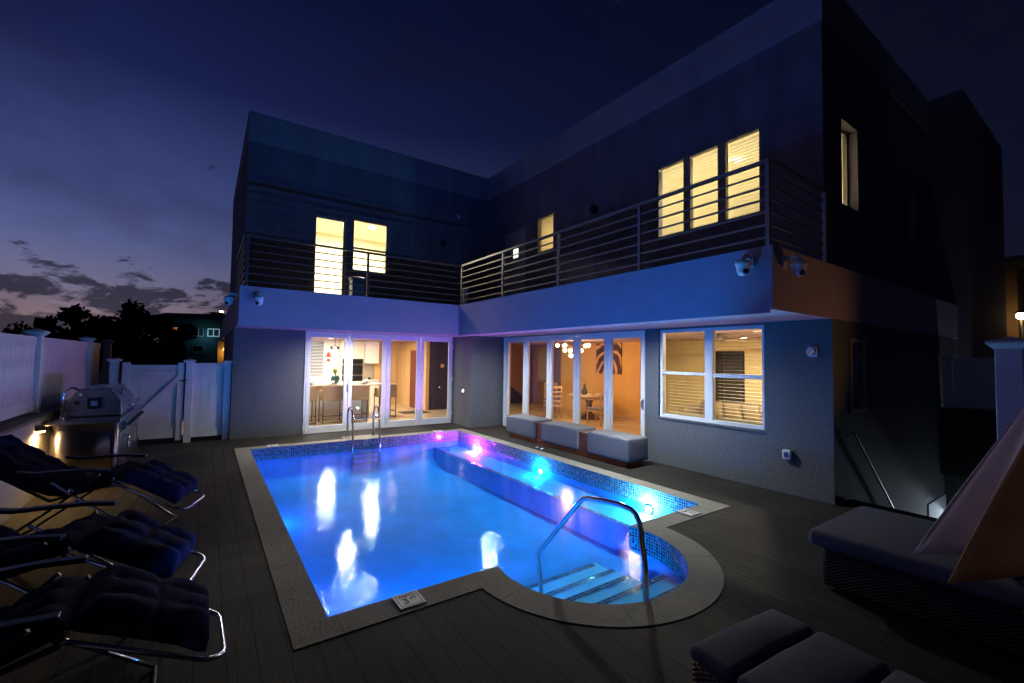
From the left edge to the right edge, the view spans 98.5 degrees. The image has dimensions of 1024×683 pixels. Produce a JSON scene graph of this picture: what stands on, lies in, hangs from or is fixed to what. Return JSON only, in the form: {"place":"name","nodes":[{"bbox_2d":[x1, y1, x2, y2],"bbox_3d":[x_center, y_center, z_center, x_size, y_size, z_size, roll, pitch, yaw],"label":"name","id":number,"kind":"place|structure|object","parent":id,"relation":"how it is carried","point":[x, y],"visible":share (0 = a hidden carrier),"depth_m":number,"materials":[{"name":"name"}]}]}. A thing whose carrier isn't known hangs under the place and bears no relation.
{"place":"outdoors","nodes":[
{"label":"outdoors","id":0,"kind":"place"},
{"bbox_2d":[106,357,122,383],"bbox_3d":[-7.835,1.187,8.652,0.218,1.760,0.218,2,-3,-35],"label":"fence post","id":1,"kind":"object","parent":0,"point":[114,370],"visible":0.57,"depth_m":8.62,"materials":[{"name":"white plastic"}]},
{"bbox_2d":[98,356,184,419],"bbox_3d":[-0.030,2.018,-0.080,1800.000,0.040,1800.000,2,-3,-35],"label":"ground","id":2,"kind":"structure","parent":0,"point":[100,377],"depth_m":35.74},
{"bbox_2d":[0,399,68,524],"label":"retaining wall","id":3,"kind":"structure","parent":2,"relation":"on","point":[22,427],"depth_m":5.30,"materials":[{"name":"grey paint"}]},
{"bbox_2d":[35,425,44,432],"bbox_3d":[-5.963,1.105,5.570,0.078,0.084,0.070,2,-3,-35],"label":"garden wall lamp","id":4,"kind":"object","parent":3,"relation":"attached to","point":[39,428],"visible":1,"depth_m":5.55,"materials":[{"name":"black plastic"}]},
{"bbox_2d":[0,328,114,421],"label":"vinyl fence","id":5,"kind":"object","parent":3,"relation":"on","point":[38,370],"visible":0.87,"depth_m":6.04,"materials":[{"name":"white plastic"}]},
{"bbox_2d":[2,320,68,335],"bbox_3d":[-18.844,0.801,18.141,3.299,3.306,2.261,1,-2,6],"label":"broadleaf tree","id":6,"kind":"object","parent":2,"relation":"on","point":[17,329],"visible":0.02,"depth_m":17.72,"materials":[{"name":"green plant"}]},
{"bbox_2d":[32,303,128,368],"bbox_3d":[-16.482,0.482,16.793,2.850,3.900,2.142,2,-3,-35],"label":"broadleaf tree","id":7,"kind":"object","parent":2,"relation":"on","point":[72,316],"visible":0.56,"depth_m":16.68,"materials":[{"name":"green plant"}]},
{"bbox_2d":[96,318,150,371],"bbox_3d":[-17.793,0.687,20.025,2.365,3.708,2.934,0,-3,29],"label":"broadleaf tree","id":8,"kind":"object","parent":2,"relation":"on","point":[114,355],"visible":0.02,"depth_m":19.38,"materials":[{"name":"green plant"}]},
{"bbox_2d":[86,298,171,370],"bbox_3d":[-16.323,0.367,18.766,2.984,4.289,3.180,2,-3,-35],"label":"broadleaf tree","id":9,"kind":"object","parent":2,"relation":"on","point":[138,322],"visible":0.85,"depth_m":18.27,"materials":[{"name":"green plant"}]},
{"bbox_2d":[148,314,197,370],"bbox_3d":[-15.966,0.646,20.335,2.421,3.862,2.194,2,-3,-35],"label":"broadleaf tree","id":10,"kind":"object","parent":2,"relation":"on","point":[181,335],"visible":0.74,"depth_m":20.18,"materials":[{"name":"green plant"}]},
{"bbox_2d":[151,313,225,390],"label":"neighbour house","id":11,"kind":"structure","parent":2,"relation":"on","point":[202,347],"depth_m":24.60,"materials":[{"name":"teal paint"}]},
{"bbox_2d":[217,341,223,362],"bbox_3d":[-10.776,1.259,17.019,1.040,2.510,0.300,2,-3,-35],"label":"neighbour annex","id":12,"kind":"object","parent":2,"relation":"on","point":[220,355],"visible":0.14,"depth_m":16.69,"materials":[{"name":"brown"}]},
{"bbox_2d":[136,423,464,454],"bbox_3d":[-4.906,2.261,10.534,7.530,0.150,2.196,2,-3,-35],"label":"deck border","id":13,"kind":"object","parent":2,"relation":"on","point":[159,446],"visible":0.29,"depth_m":9.51,"materials":[{"name":"grey stone"}]},
{"bbox_2d":[183,359,232,442],"bbox_3d":[-6.515,1.243,9.444,0.893,1.750,0.218,2,-3,-35],"label":"gate side fence","id":14,"kind":"object","parent":13,"relation":"on","point":[207,400],"visible":0.98,"depth_m":9.42,"materials":[{"name":"white plastic"}]},
{"bbox_2d":[121,362,186,439],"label":"vinyl gate","id":15,"kind":"structure","parent":14,"relation":"attached to","point":[159,394],"depth_m":8.95,"materials":[{"name":"white plastic"}]},
{"bbox_2d":[0,425,1023,682],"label":"wooden deck","id":16,"kind":"structure","parent":2,"relation":"on","point":[760,547],"depth_m":3.07,"materials":[{"name":"grey wood"}]},
{"bbox_2d":[43,383,143,483],"bbox_3d":[-6.330,1.337,6.812,0.828,1.300,2.290,2,-3,-35],"label":"barbecue grill","id":17,"kind":"object","parent":16,"relation":"on","point":[101,419],"visible":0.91,"depth_m":6.11,"materials":[{"name":"grey metal"}]},
{"bbox_2d":[58,387,81,419],"bbox_3d":[-6.066,0.841,6.054,0.216,0.445,0.060,2,-3,-35],"label":"faucet","id":18,"kind":"object","parent":17,"relation":"on","point":[61,417],"visible":1,"depth_m":6.01,"materials":[{"name":"silver metal"}]},
{"bbox_2d":[117,429,128,465],"bbox_3d":[-5.610,1.605,6.360,0.072,0.650,0.480,2,-3,-35],"label":"cabinet door","id":19,"kind":"structure","parent":17,"relation":"in","point":[121,438],"depth_m":6.33,"materials":[{"name":"silver metal"}]},
{"bbox_2d":[124,425,130,462],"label":"cabinet door","id":20,"kind":"structure","parent":17,"relation":"in","point":[127,431],"depth_m":6.65,"materials":[{"name":"silver metal"}]},
{"bbox_2d":[129,422,137,460],"bbox_3d":[-6.223,1.630,7.243,0.072,0.650,0.530,2,-3,-35],"label":"cabinet door","id":21,"kind":"structure","parent":17,"relation":"in","point":[132,430],"depth_m":7.27,"materials":[{"name":"silver metal"}]},
{"bbox_2d":[134,418,138,452],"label":"cabinet door","id":22,"kind":"structure","parent":17,"relation":"in","point":[136,421],"depth_m":7.57,"materials":[{"name":"silver metal"}]},
{"bbox_2d":[0,434,204,534],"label":"reclining chair","id":23,"kind":"object","parent":16,"relation":"on","point":[27,468],"visible":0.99,"depth_m":4.38,"materials":[{"name":"fabric"}]},
{"bbox_2d":[0,500,205,638],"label":"reclining chair","id":24,"kind":"object","parent":16,"relation":"on","point":[137,539],"visible":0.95,"depth_m":2.96,"materials":[{"name":"blue"}]},
{"bbox_2d":[0,554,226,682],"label":"reclining chair","id":25,"kind":"object","parent":16,"relation":"on","point":[125,601],"visible":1,"depth_m":2.16,"materials":[{"name":"blue"}]},
{"bbox_2d":[234,429,730,650],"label":"swimming pool","id":26,"kind":"structure","parent":16,"relation":"in","point":[432,517],"depth_m":6.10,"materials":[{"name":"liquid"}]},
{"bbox_2d":[342,405,380,468],"bbox_3d":[-3.361,2.188,9.987,0.800,1.439,0.660,2,-3,-35],"label":"pool ladder","id":27,"kind":"object","parent":26,"relation":"attached to","point":[353,448],"visible":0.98,"depth_m":9.86,"materials":[{"name":"silver metal"}]},
{"bbox_2d":[391,590,426,610],"bbox_3d":[-0.776,1.944,3.317,0.200,0.017,0.200,2,-3,-35],"label":"depth marker","id":28,"kind":"object","parent":26,"relation":"on","point":[408,600],"visible":1,"depth_m":3.30,"materials":[{"name":"tile"}]},
{"bbox_2d":[538,467,542,475],"bbox_3d":[0.542,2.472,8.377,0.018,0.150,0.150,2,-3,-35],"label":"pool light","id":29,"kind":"object","parent":26,"relation":"attached to","point":[540,470],"visible":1,"depth_m":8.37,"materials":[{"name":"white glass"}]},
{"bbox_2d":[535,496,649,600],"bbox_3d":[0.675,1.985,3.999,0.120,1.260,1.473,2,-3,-35],"label":"pool handrail","id":30,"kind":"object","parent":26,"relation":"attached to","point":[574,508],"visible":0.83,"depth_m":3.77,"materials":[{"name":"silver metal"}]},
{"bbox_2d":[644,504,652,514],"bbox_3d":[1.962,2.412,6.332,0.018,0.150,0.150,2,-3,-35],"label":"pool light","id":31,"kind":"object","parent":26,"relation":"attached to","point":[648,508],"visible":1,"depth_m":6.32,"materials":[{"name":"white glass"}]},
{"bbox_2d":[676,508,699,516],"bbox_3d":[2.132,2.068,5.335,0.200,0.017,0.200,2,-3,-35],"label":"depth marker","id":32,"kind":"object","parent":26,"relation":"on","point":[688,512],"visible":1,"depth_m":5.31,"materials":[{"name":"tile"}]},
{"bbox_2d":[506,414,647,467],"bbox_3d":[1.129,1.961,9.134,0.534,0.519,3.714,2,-3,-35],"label":"cushioned bench","id":33,"kind":"object","parent":16,"relation":"on","point":[622,449],"visible":1,"depth_m":8.51,"materials":[{"name":"grey fabric"}]},
{"bbox_2d":[690,609,925,682],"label":"wicker ottoman","id":34,"kind":"object","parent":16,"relation":"on","point":[772,646],"visible":1,"depth_m":2.08,"materials":[{"name":"grey fabric"}]},
{"bbox_2d":[809,506,1023,657],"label":"wicker daybed","id":35,"kind":"object","parent":16,"relation":"on","point":[868,554],"visible":0.87,"depth_m":3.20,"materials":[{"name":"black wicker"}]},
{"bbox_2d":[913,406,1023,583],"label":"patio umbrella","id":36,"kind":"object","parent":35,"relation":"on","point":[978,525],"visible":1,"depth_m":1.86,"materials":[{"name":"beige canvas fabric"},{"name":"metal"}]},
{"bbox_2d":[1011,576,1023,582],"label":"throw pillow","id":37,"kind":"object","parent":35,"relation":"on","point":[1020,578],"visible":0.01,"depth_m":2.78,"materials":[{"name":"fabric"}]},
{"bbox_2d":[984,336,1023,439],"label":"side fence","id":38,"kind":"object","parent":16,"relation":"on","point":[1009,367],"visible":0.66,"depth_m":3.33,"materials":[{"name":"white plastic"}]},
{"bbox_2d":[222,0,1006,515],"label":"modern house","id":39,"kind":"structure","parent":2,"relation":"on","point":[862,178],"depth_m":9.21,"materials":[{"name":"grey paint"}]},
{"bbox_2d":[224,292,238,305],"bbox_3d":[-5.444,-0.823,8.543,0.245,0.269,0.170,2,-3,-35],"label":"security camera","id":40,"kind":"object","parent":39,"relation":"attached to","point":[228,299],"visible":1,"depth_m":8.49,"materials":[{"name":"white plastic"}]},
{"bbox_2d":[254,292,263,305],"bbox_3d":[-4.869,-0.817,8.482,0.170,0.269,0.245,2,-3,-35],"label":"security camera","id":41,"kind":"object","parent":39,"relation":"attached to","point":[258,298],"visible":1,"depth_m":8.40,"materials":[{"name":"white plastic"}]},
{"bbox_2d":[304,386,316,424],"bbox_3d":[-5.556,1.700,11.796,0.520,1.009,0.550,2,-3,-35],"label":"bar stool","id":42,"kind":"object","parent":39,"relation":"on","point":[313,393],"visible":0.44,"depth_m":11.69,"materials":[{"name":"brown fabric"}]},
{"bbox_2d":[310,341,323,375],"bbox_3d":[-6.941,0.604,15.706,0.420,1.210,0.055,2,-3,-35],"label":"window blind","id":43,"kind":"object","parent":39,"relation":"hanging from","point":[317,352],"depth_m":15.70,"materials":[{"name":"white plastic"}]},
{"bbox_2d":[312,215,345,294],"bbox_3d":[-5.021,-2.188,12.105,0.820,2.460,0.131,2,-3,-35],"label":"balcony door","id":44,"kind":"structure","parent":39,"relation":"in","point":[316,216],"depth_m":12.26,"materials":[{"name":"glass"}]},
{"bbox_2d":[318,386,342,423],"bbox_3d":[-4.977,1.724,12.172,0.600,1.009,0.550,2,-3,-35],"label":"bar stool","id":45,"kind":"object","parent":39,"relation":"on","point":[330,393],"visible":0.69,"depth_m":11.95,"materials":[{"name":"brown fabric"}]},
{"bbox_2d":[338,340,363,381],"bbox_3d":[-5.901,1.172,16.138,0.800,2.400,0.490,2,-3,-35],"label":"kitchen cabinet","id":46,"kind":"object","parent":39,"relation":"on","point":[358,360],"visible":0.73,"depth_m":16.05,"materials":[{"name":"beige laminate"}]},
{"bbox_2d":[347,385,368,421],"bbox_3d":[-4.460,1.746,12.531,0.580,1.009,0.550,2,-3,-35],"label":"bar stool","id":47,"kind":"object","parent":39,"relation":"on","point":[360,392],"visible":0.51,"depth_m":12.37,"materials":[{"name":"brown fabric"}]},
{"bbox_2d":[352,218,387,273],"bbox_3d":[-4.122,-2.728,12.782,1.030,1.500,0.070,2,-3,-35],"label":"window","id":48,"kind":"structure","parent":39,"relation":"in","point":[369,222],"depth_m":12.82,"materials":[{"name":"yellow glass"}]},
{"bbox_2d":[364,341,378,362],"bbox_3d":[-5.346,0.408,16.606,0.550,0.820,0.390,2,-3,-35],"label":"wall cupboard","id":49,"kind":"object","parent":39,"relation":"attached to","point":[371,351],"depth_m":16.44,"materials":[{"name":"white wood"}]},
{"bbox_2d":[364,341,378,362],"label":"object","id":50,"kind":"structure","parent":49,"relation":"in","point":[371,348],"depth_m":16.44,"materials":[{"name":"white"}]},
{"bbox_2d":[363,379,379,405],"bbox_3d":[-5.335,1.910,16.497,0.570,0.970,0.510,2,-3,-35],"label":"base unit","id":51,"kind":"object","parent":39,"relation":"on","point":[371,397],"visible":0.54,"depth_m":16.34,"materials":[{"name":"beige laminate"}]},
{"bbox_2d":[302,331,452,433],"bbox_3d":[-3.325,1.031,11.543,3.900,2.433,0.158,2,-3,-35],"label":"folding door","id":52,"kind":"structure","parent":39,"relation":"in","point":[386,339],"depth_m":11.49,"materials":[{"name":"white glass"}]},
{"bbox_2d":[374,384,396,416],"bbox_3d":[-3.871,1.790,13.425,0.550,1.009,0.550,2,-3,-35],"label":"bar stool","id":53,"kind":"object","parent":39,"relation":"on","point":[393,391],"visible":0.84,"depth_m":13.30,"materials":[{"name":"brown fabric"}]},
{"bbox_2d":[379,349,396,404],"bbox_3d":[-4.777,1.356,16.955,0.650,2.130,0.040,2,-3,-35],"label":"interior door","id":54,"kind":"structure","parent":39,"relation":"in","point":[393,351],"depth_m":17.04,"materials":[{"name":"brown wood"}]},
{"bbox_2d":[409,350,415,407],"bbox_3d":[-3.512,1.362,16.000,0.060,2.080,0.850,2,-3,-35],"label":"interior door","id":55,"kind":"structure","parent":39,"relation":"in","point":[413,352],"depth_m":16.11,"materials":[{"name":"brown wood"}]},
{"bbox_2d":[399,410,430,413],"bbox_3d":[-3.257,2.348,14.657,0.900,0.009,0.700,2,-3,-35],"label":"floor mat","id":56,"kind":"object","parent":39,"relation":"on","point":[408,412],"visible":0.79,"depth_m":14.56,"materials":[{"name":"brown fabric"}]},
{"bbox_2d":[504,227,525,295],"bbox_3d":[0.106,-2.107,13.597,0.140,2.610,1.130,2,-3,-35],"label":"side door","id":57,"kind":"structure","parent":39,"relation":"in","point":[518,237],"depth_m":13.62,"materials":[{"name":"grey glass"}]},
{"bbox_2d":[536,212,553,253],"bbox_3d":[1.005,-3.044,12.482,0.163,1.060,0.790,2,-3,-35],"label":"window","id":58,"kind":"structure","parent":39,"relation":"in","point":[551,214],"depth_m":12.61,"materials":[{"name":"yellow glass"}]},
{"bbox_2d":[544,382,558,412],"bbox_3d":[1.369,1.940,15.251,0.470,1.018,0.544,1,-2,-5],"label":"dining chair","id":59,"kind":"object","parent":39,"relation":"on","point":[556,398],"visible":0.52,"depth_m":15.42,"materials":[{"name":"brown wood"}]},
{"bbox_2d":[543,386,561,418],"bbox_3d":[1.281,1.881,13.812,0.470,1.018,0.544,1,-2,-10],"label":"dining chair","id":60,"kind":"object","parent":39,"relation":"on","point":[556,403],"visible":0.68,"depth_m":13.65,"materials":[{"name":"brown wood"}]},
{"bbox_2d":[556,343,589,357],"bbox_3d":[1.817,0.218,13.176,0.324,0.528,1.521,2,-3,-35],"label":"globe chandelier","id":61,"kind":"object","parent":39,"relation":"hanging from","point":[564,345],"visible":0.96,"depth_m":13.19,"materials":[{"name":"white glass"}]},
{"bbox_2d":[503,330,644,435],"bbox_3d":[1.155,1.054,10.257,0.158,2.419,4.780,2,-3,-35],"label":"folding door","id":62,"kind":"structure","parent":39,"relation":"in","point":[608,337],"depth_m":9.85,"materials":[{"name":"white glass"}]},
{"bbox_2d":[568,393,603,419],"bbox_3d":[2.410,2.033,13.790,1.300,0.739,1.300,2,-3,-35],"label":"dining table","id":63,"kind":"object","parent":39,"relation":"on","point":[589,401],"visible":0.52,"depth_m":13.57,"materials":[{"name":"brown wood"}]},
{"bbox_2d":[581,377,587,394],"bbox_3d":[2.208,1.374,13.859,0.200,0.576,0.412,2,-3,-35],"label":"branch vase","id":64,"kind":"object","parent":63,"relation":"on","point":[584,391],"visible":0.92,"depth_m":13.72,"materials":[{"name":"grey ceramic"}]},
{"bbox_2d":[586,389,603,425],"bbox_3d":[2.469,1.847,12.501,0.470,1.018,0.544,3,-3,-45],"label":"dining chair","id":65,"kind":"object","parent":39,"relation":"on","point":[599,409],"visible":0.62,"depth_m":12.32,"materials":[{"name":"brown wood"}]},
{"bbox_2d":[596,343,621,373],"bbox_3d":[3.207,0.567,14.618,0.040,1.000,1.100,2,-3,-35],"label":"abstract painting","id":66,"kind":"object","parent":39,"relation":"attached to","point":[617,358],"visible":0.71,"depth_m":14.41,"materials":[{"name":"paint"}]},
{"bbox_2d":[657,125,761,238],"bbox_3d":[3.749,-2.945,8.509,0.155,1.550,2.160,2,-3,-35],"label":"triple window","id":67,"kind":"structure","parent":39,"relation":"in","point":[721,154],"depth_m":8.46,"materials":[{"name":"yellow glass"}]},
{"bbox_2d":[658,325,764,432],"bbox_3d":[3.299,0.572,7.357,0.270,1.608,1.860,2,-3,-35],"label":"double window","id":68,"kind":"structure","parent":39,"relation":"in","point":[710,374],"depth_m":7.29,"materials":[{"name":"white glass"}]},
{"bbox_2d":[681,334,757,341],"bbox_3d":[4.354,-0.073,9.395,1.582,0.170,1.578,2,-3,-35],"label":"ceiling fan","id":69,"kind":"object","parent":39,"relation":"hanging from","point":[719,339],"visible":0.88,"depth_m":9.30,"materials":[{"name":"beige wood"}]},
{"bbox_2d":[679,400,761,425],"bbox_3d":[5.520,1.869,10.103,0.900,0.790,3.290,2,-3,-35],"label":"sofa","id":70,"kind":"object","parent":39,"relation":"on","point":[688,408],"visible":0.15,"depth_m":11.17,"materials":[{"name":"brown fabric"}]},
{"bbox_2d":[716,401,723,417],"bbox_3d":[4.991,1.665,10.844,0.180,0.440,0.440,-19,10,-34],"label":"throw pillow","id":71,"kind":"object","parent":70,"relation":"on","point":[718,408],"visible":0.38,"depth_m":10.69,"materials":[{"name":"brown fabric"}]},
{"bbox_2d":[723,402,743,420],"bbox_3d":[5.247,1.655,10.474,0.180,0.440,0.440,-19,10,-34],"label":"throw pillow","id":72,"kind":"object","parent":70,"relation":"on","point":[730,407],"visible":0.77,"depth_m":10.38,"materials":[{"name":"brown fabric"}]},
{"bbox_2d":[741,403,761,422],"bbox_3d":[5.504,1.644,10.104,0.180,0.440,0.440,-19,10,-34],"label":"throw pillow","id":73,"kind":"object","parent":70,"relation":"on","point":[753,413],"visible":0.77,"depth_m":10.02,"materials":[{"name":"brown fabric"}]},
{"bbox_2d":[735,253,753,275],"bbox_3d":[2.679,-0.879,5.076,0.245,0.269,0.170,2,-3,-35],"label":"security camera","id":74,"kind":"object","parent":39,"relation":"attached to","point":[744,263],"visible":1,"depth_m":5.01,"materials":[{"name":"white plastic"}]},
{"bbox_2d":[782,449,791,459],"bbox_3d":[3.870,1.590,6.202,0.075,0.130,0.110,2,-3,-35],"label":"outlet cover","id":75,"kind":"object","parent":39,"relation":"attached to","point":[786,454],"visible":1,"depth_m":6.17,"materials":[{"name":"white plastic"}]},
{"bbox_2d":[782,254,807,276],"bbox_3d":[3.210,-0.855,4.995,0.170,0.269,0.245,2,-3,-35],"label":"security camera","id":76,"kind":"object","parent":39,"relation":"attached to","point":[798,265],"visible":1,"depth_m":4.94,"materials":[{"name":"white plastic"}]},
{"bbox_2d":[806,346,817,356],"bbox_3d":[4.072,0.138,5.989,0.086,0.140,0.119,2,-3,-35],"label":"wall floodlight","id":77,"kind":"object","parent":39,"relation":"attached to","point":[812,351],"depth_m":5.96,"materials":[{"name":"white plastic"}]},
{"bbox_2d":[841,130,848,206],"bbox_3d":[5.597,-2.950,7.564,0.700,1.420,0.060,2,-3,-35],"label":"window","id":78,"kind":"structure","parent":39,"relation":"in","point":[844,136],"depth_m":7.73,"materials":[{"name":"glass"}]},
{"bbox_2d":[849,338,866,413],"bbox_3d":[4.935,0.490,6.340,0.580,1.050,0.090,2,-3,-35],"label":"window","id":79,"kind":"structure","parent":39,"relation":"in","point":[861,344],"depth_m":6.44,"materials":[{"name":"black glass"}]},
{"bbox_2d":[845,431,894,508],"bbox_3d":[5.452,2.166,6.561,2.245,1.859,0.098,2,-3,-35],"label":"stair rail","id":80,"kind":"object","parent":39,"relation":"attached to","point":[870,464],"visible":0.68,"depth_m":6.31,"materials":[{"name":"silver metal"}]},
{"bbox_2d":[928,475,967,517],"bbox_3d":[7.415,3.670,7.214,6.050,2.540,1.170,2,-3,-35],"label":"stairwell","id":81,"kind":"object","parent":2,"relation":"in","point":[939,505],"visible":0.05,"depth_m":8.65,"materials":[{"name":"grey"}]},
{"bbox_2d":[1005,255,1023,337],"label":"neighbour porch","id":82,"kind":"object","parent":2,"relation":"on","point":[1014,271],"visible":0.05,"depth_m":14.03,"materials":[{"name":"brown"}]},
{"bbox_2d":[1014,310,1023,338],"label":"street lamp","id":83,"kind":"object","parent":2,"relation":"on","point":[1019,314],"visible":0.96,"depth_m":13.15,"materials":[{"name":"white glass"}]},
{"bbox_2d":[304,381,380,418],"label":"kitchen island","id":84,"kind":"structure","parent":0,"point":[330,409],"depth_m":13.03,"materials":[{"name":"beige stone"}]},
{"bbox_2d":[331,367,339,382],"bbox_3d":[-5.216,0.994,13.027,0.263,0.508,0.314,1,-2,0],"label":"plant vase","id":85,"kind":"object","parent":84,"relation":"on","point":[335,378],"visible":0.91,"depth_m":12.95,"materials":[{"name":"teal ceramic"}]},
{"bbox_2d":[348,276,364,296],"bbox_3d":[-4.250,-1.332,12.048,0.360,0.811,0.370,2,-3,-35],"label":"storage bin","id":86,"kind":"object","parent":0,"point":[356,287],"visible":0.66,"depth_m":11.92,"materials":[{"name":"plastic"}]},
{"bbox_2d":[463,288,467,303],"bbox_3d":[-1.248,-1.154,11.710,0.170,0.520,0.170,2,-3,-35],"label":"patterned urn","id":87,"kind":"object","parent":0,"point":[465,291],"visible":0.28,"depth_m":11.63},
{"bbox_2d":[0,0,1023,501],"label":"sky","id":88,"kind":"structure","parent":0,"point":[123,123],"materials":[{"name":"blue"}]},
{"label":"side deck","id":89,"kind":"structure","parent":0,"visible":0},
{"bbox_2d":[940,407,996,477],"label":"stair end wall","id":90,"kind":"structure","parent":89,"relation":"on","point":[968,438],"depth_m":8.38,"materials":[{"name":"grey"}]},
{"bbox_2d":[938,354,995,409],"bbox_3d":[9.323,0.735,7.582,0.218,1.050,2.859,2,-3,-35],"label":"side fence","id":91,"kind":"object","parent":90,"relation":"on","point":[968,382],"visible":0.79,"depth_m":8.42,"materials":[{"name":"white plastic"}]}
]}

